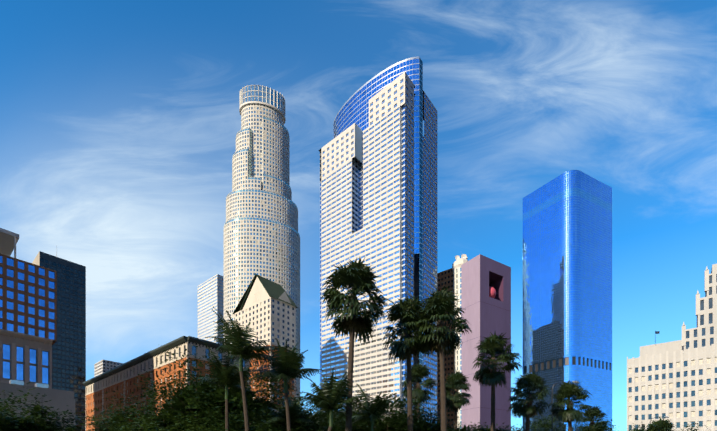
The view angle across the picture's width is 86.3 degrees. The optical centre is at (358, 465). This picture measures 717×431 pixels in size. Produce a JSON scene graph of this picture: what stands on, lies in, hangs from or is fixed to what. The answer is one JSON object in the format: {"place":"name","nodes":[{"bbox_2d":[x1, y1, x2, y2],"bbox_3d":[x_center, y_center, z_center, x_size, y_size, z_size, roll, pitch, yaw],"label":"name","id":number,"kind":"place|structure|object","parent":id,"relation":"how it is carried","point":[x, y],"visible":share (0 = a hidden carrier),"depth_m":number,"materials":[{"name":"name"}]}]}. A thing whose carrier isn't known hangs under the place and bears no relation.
{"place":"outdoors","nodes":[
{"label":"outdoors","id":0,"kind":"place"},
{"bbox_2d":[0,228,56,388],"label":"office building","id":1,"kind":"structure","parent":0,"point":[28,315],"depth_m":129.06,"materials":[{"name":"beige stone"}]},
{"bbox_2d":[0,380,74,430],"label":"wall","id":2,"kind":"structure","parent":0,"point":[60,400],"depth_m":87.24,"materials":[{"name":"grey concrete"}]},
{"bbox_2d":[94,360,123,376],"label":"office block","id":3,"kind":"structure","parent":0,"point":[101,366],"depth_m":445.48,"materials":[{"name":"white concrete"}]},
{"bbox_2d":[223,84,299,404],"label":"skyscraper","id":4,"kind":"structure","parent":0,"point":[261,235],"depth_m":309.63,"materials":[{"name":"beige concrete"}]},
{"bbox_2d":[233,273,297,404],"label":"gabled tower","id":5,"kind":"structure","parent":0,"point":[265,308],"depth_m":208.45,"materials":[{"name":"beige concrete"}]},
{"bbox_2d":[0,0,716,430],"label":"sky","id":6,"kind":"structure","parent":0,"point":[120,120],"materials":[{"name":"blue"}]},
{"bbox_2d":[318,56,436,422],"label":"skyscraper","id":7,"kind":"structure","parent":0,"point":[378,182],"depth_m":230.15,"materials":[{"name":"white stone"}]},
{"bbox_2d":[437,254,467,427],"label":"brown tower with turret","id":8,"kind":"structure","parent":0,"point":[451,278],"depth_m":265.06,"materials":[{"name":"brown concrete"}]},
{"bbox_2d":[627,264,716,430],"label":"art deco block","id":9,"kind":"structure","parent":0,"point":[675,382],"depth_m":143.52,"materials":[{"name":"beige concrete"}]},
{"label":"ground","id":10,"kind":"structure","parent":0,"visible":0},
{"bbox_2d":[32,251,85,430],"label":"dark glass tower","id":11,"kind":"structure","parent":10,"relation":"on","point":[69,360],"depth_m":279.84,"materials":[{"name":"glass"}]},
{"bbox_2d":[83,336,248,430],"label":"brick building","id":12,"kind":"structure","parent":10,"relation":"on","point":[98,387],"depth_m":163.66,"materials":[{"name":"red brick"}]},
{"bbox_2d":[198,274,223,344],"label":"striped office","id":13,"kind":"structure","parent":10,"relation":"on","point":[210,293],"depth_m":351.31,"materials":[{"name":"white paint"}]},
{"bbox_2d":[461,254,510,430],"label":"tower","id":14,"kind":"structure","parent":10,"relation":"on","point":[485,292],"depth_m":66.84,"materials":[{"name":"paint"}]},
{"bbox_2d":[523,170,611,430],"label":"blue glass tower","id":15,"kind":"structure","parent":10,"relation":"on","point":[567,275],"depth_m":307.55,"materials":[{"name":"glass"}]},
{"bbox_2d":[557,417,618,430],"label":"bush","id":16,"kind":"object","parent":10,"relation":"on","point":[602,426],"visible":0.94,"depth_m":56.39,"materials":[{"name":"green plant"}]},
{"bbox_2d":[578,406,609,430],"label":"tree","id":17,"kind":"object","parent":10,"relation":"on","point":[596,412],"visible":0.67,"depth_m":59.81,"materials":[{"name":"green plant"}]},
{"bbox_2d":[628,425,646,430],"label":"tree","id":18,"kind":"object","parent":10,"relation":"on","point":[635,429],"visible":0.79,"depth_m":57.52,"materials":[{"name":"green plant"}]},
{"bbox_2d":[674,421,707,430],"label":"tree","id":19,"kind":"object","parent":10,"relation":"on","point":[691,428],"visible":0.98,"depth_m":56.85,"materials":[{"name":"green plant"}]},
{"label":"plaza paving","id":20,"kind":"structure","parent":10,"relation":"on","visible":0},
{"bbox_2d":[0,388,67,429],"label":"tree","id":21,"kind":"object","parent":20,"relation":"on","point":[9,408],"visible":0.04,"depth_m":34.34,"materials":[{"name":"green plant"}]},
{"bbox_2d":[0,382,71,430],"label":"tree","id":22,"kind":"object","parent":20,"relation":"on","point":[37,407],"visible":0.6,"depth_m":31.63,"materials":[{"name":"green plant"}]},
{"bbox_2d":[0,403,92,430],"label":"bush","id":23,"kind":"object","parent":20,"relation":"on","point":[28,424],"visible":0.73,"depth_m":31.15,"materials":[{"name":"green plant"}]},
{"bbox_2d":[100,407,153,430],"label":"tree","id":24,"kind":"object","parent":20,"relation":"on","point":[119,428],"visible":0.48,"depth_m":34.83,"materials":[{"name":"green plant"}]},
{"bbox_2d":[80,396,216,430],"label":"bush","id":25,"kind":"object","parent":20,"relation":"on","point":[106,425],"visible":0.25,"depth_m":36.15,"materials":[{"name":"green plant"}]},
{"bbox_2d":[113,408,215,430],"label":"bush","id":26,"kind":"object","parent":20,"relation":"on","point":[177,426],"visible":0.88,"depth_m":32.73,"materials":[{"name":"green plant"}]},
{"bbox_2d":[148,378,232,421],"bbox_3d":[-18.397,-4.259,45.308,15.888,12.688,15.363,0,0,-29],"label":"tree","id":27,"kind":"object","parent":20,"relation":"on","point":[167,392],"visible":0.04,"depth_m":44.50,"materials":[{"name":"green plant"}]},
{"bbox_2d":[91,345,299,430],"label":"tree","id":28,"kind":"object","parent":20,"relation":"on","point":[206,397],"visible":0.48,"depth_m":37.85,"materials":[{"name":"green plant"}]},
{"bbox_2d":[166,407,280,430],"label":"bush","id":29,"kind":"object","parent":20,"relation":"on","point":[236,424],"visible":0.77,"depth_m":34.12,"materials":[{"name":"green plant"}]},
{"bbox_2d":[192,344,255,430],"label":"feather palm","id":30,"kind":"object","parent":20,"relation":"on","point":[224,375],"visible":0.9,"depth_m":31.31,"materials":[{"name":"green plant"}]},
{"bbox_2d":[205,307,284,430],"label":"feather palm","id":31,"kind":"object","parent":20,"relation":"on","point":[237,336],"visible":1,"depth_m":27.42,"materials":[{"name":"green plant"}]},
{"bbox_2d":[207,378,312,429],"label":"tree","id":32,"kind":"object","parent":20,"relation":"on","point":[267,404],"visible":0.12,"depth_m":41.56,"materials":[{"name":"green plant"}]},
{"bbox_2d":[215,400,345,430],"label":"bush","id":33,"kind":"object","parent":20,"relation":"on","point":[296,426],"visible":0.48,"depth_m":37.48,"materials":[{"name":"green plant"}]},
{"bbox_2d":[243,338,326,430],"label":"feather palm","id":34,"kind":"object","parent":20,"relation":"on","point":[288,369],"visible":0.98,"depth_m":29.26,"materials":[{"name":"green plant"}]},
{"bbox_2d":[262,396,318,425],"bbox_3d":[-6.329,-2.336,35.565,5.292,8.819,4.880,0,0,2],"label":"feather palm","id":35,"kind":"object","parent":20,"relation":"on","point":[294,408],"visible":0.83,"depth_m":35.23,"materials":[{"name":"green plant"}]},
{"bbox_2d":[301,404,357,430],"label":"tree","id":36,"kind":"object","parent":20,"relation":"on","point":[318,409],"visible":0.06,"depth_m":42.77,"materials":[{"name":"green plant"}]},
{"bbox_2d":[293,368,369,430],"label":"feather palm","id":37,"kind":"object","parent":20,"relation":"on","point":[332,396],"visible":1,"depth_m":27.20,"materials":[{"name":"green plant"}]},
{"bbox_2d":[320,256,392,430],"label":"fan palm","id":38,"kind":"object","parent":20,"relation":"on","point":[356,277],"visible":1,"depth_m":29.10,"materials":[{"name":"green plant"}]},
{"bbox_2d":[320,403,395,430],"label":"bush","id":39,"kind":"object","parent":20,"relation":"on","point":[354,428],"visible":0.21,"depth_m":40.54,"materials":[{"name":"green plant"}]},
{"bbox_2d":[338,384,395,430],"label":"feather palm","id":40,"kind":"object","parent":20,"relation":"on","point":[377,408],"visible":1,"depth_m":31.19,"materials":[{"name":"green plant"}]},
{"bbox_2d":[381,294,435,430],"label":"fan palm","id":41,"kind":"object","parent":20,"relation":"on","point":[403,313],"visible":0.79,"depth_m":32.55,"materials":[{"name":"green plant"}]},
{"bbox_2d":[352,391,465,430],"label":"tree","id":42,"kind":"object","parent":20,"relation":"on","point":[394,422],"visible":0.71,"depth_m":38.79,"materials":[{"name":"green plant"}]},
{"bbox_2d":[397,360,437,416],"bbox_3d":[7.938,-5.969,51.651,5.447,16.086,5.295,0,0,2],"label":"fan palm","id":43,"kind":"object","parent":20,"relation":"on","point":[418,371],"visible":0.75,"depth_m":50.57,"materials":[{"name":"green plant"}]},
{"bbox_2d":[414,284,471,430],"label":"fan palm","id":44,"kind":"object","parent":20,"relation":"on","point":[437,305],"visible":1,"depth_m":31.12,"materials":[{"name":"green plant"}]},
{"bbox_2d":[417,414,489,430],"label":"bush","id":45,"kind":"object","parent":20,"relation":"on","point":[467,428],"visible":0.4,"depth_m":40.61,"materials":[{"name":"green plant"}]},
{"bbox_2d":[438,371,472,429],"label":"fan palm","id":46,"kind":"object","parent":20,"relation":"on","point":[456,381],"visible":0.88,"depth_m":53.86,"materials":[{"name":"green plant"}]},
{"bbox_2d":[451,422,535,430],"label":"bush","id":47,"kind":"object","parent":20,"relation":"on","point":[496,429],"visible":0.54,"depth_m":46.41,"materials":[{"name":"green plant"}]},
{"bbox_2d":[472,332,521,430],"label":"fan palm","id":48,"kind":"object","parent":20,"relation":"on","point":[492,346],"visible":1,"depth_m":38.84,"materials":[{"name":"green plant"}]},
{"bbox_2d":[507,371,552,430],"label":"fan palm","id":49,"kind":"object","parent":20,"relation":"on","point":[529,383],"visible":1,"depth_m":43.23,"materials":[{"name":"green plant"}]},
{"bbox_2d":[516,412,564,430],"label":"bush","id":50,"kind":"object","parent":20,"relation":"on","point":[544,427],"visible":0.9,"depth_m":53.73,"materials":[{"name":"green plant"}]},
{"bbox_2d":[552,381,578,430],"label":"street lamp","id":51,"kind":"object","parent":20,"relation":"on","point":[552,398],"visible":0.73,"depth_m":50.65,"materials":[{"name":"metal"}]},
{"bbox_2d":[548,379,592,430],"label":"fan palm","id":52,"kind":"object","parent":20,"relation":"on","point":[567,392],"visible":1,"depth_m":45.82,"materials":[{"name":"green plant"}]},
{"bbox_2d":[644,417,676,430],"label":"tree","id":53,"kind":"object","parent":20,"relation":"on","point":[661,425],"visible":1,"depth_m":47.99,"materials":[{"name":"green plant"}]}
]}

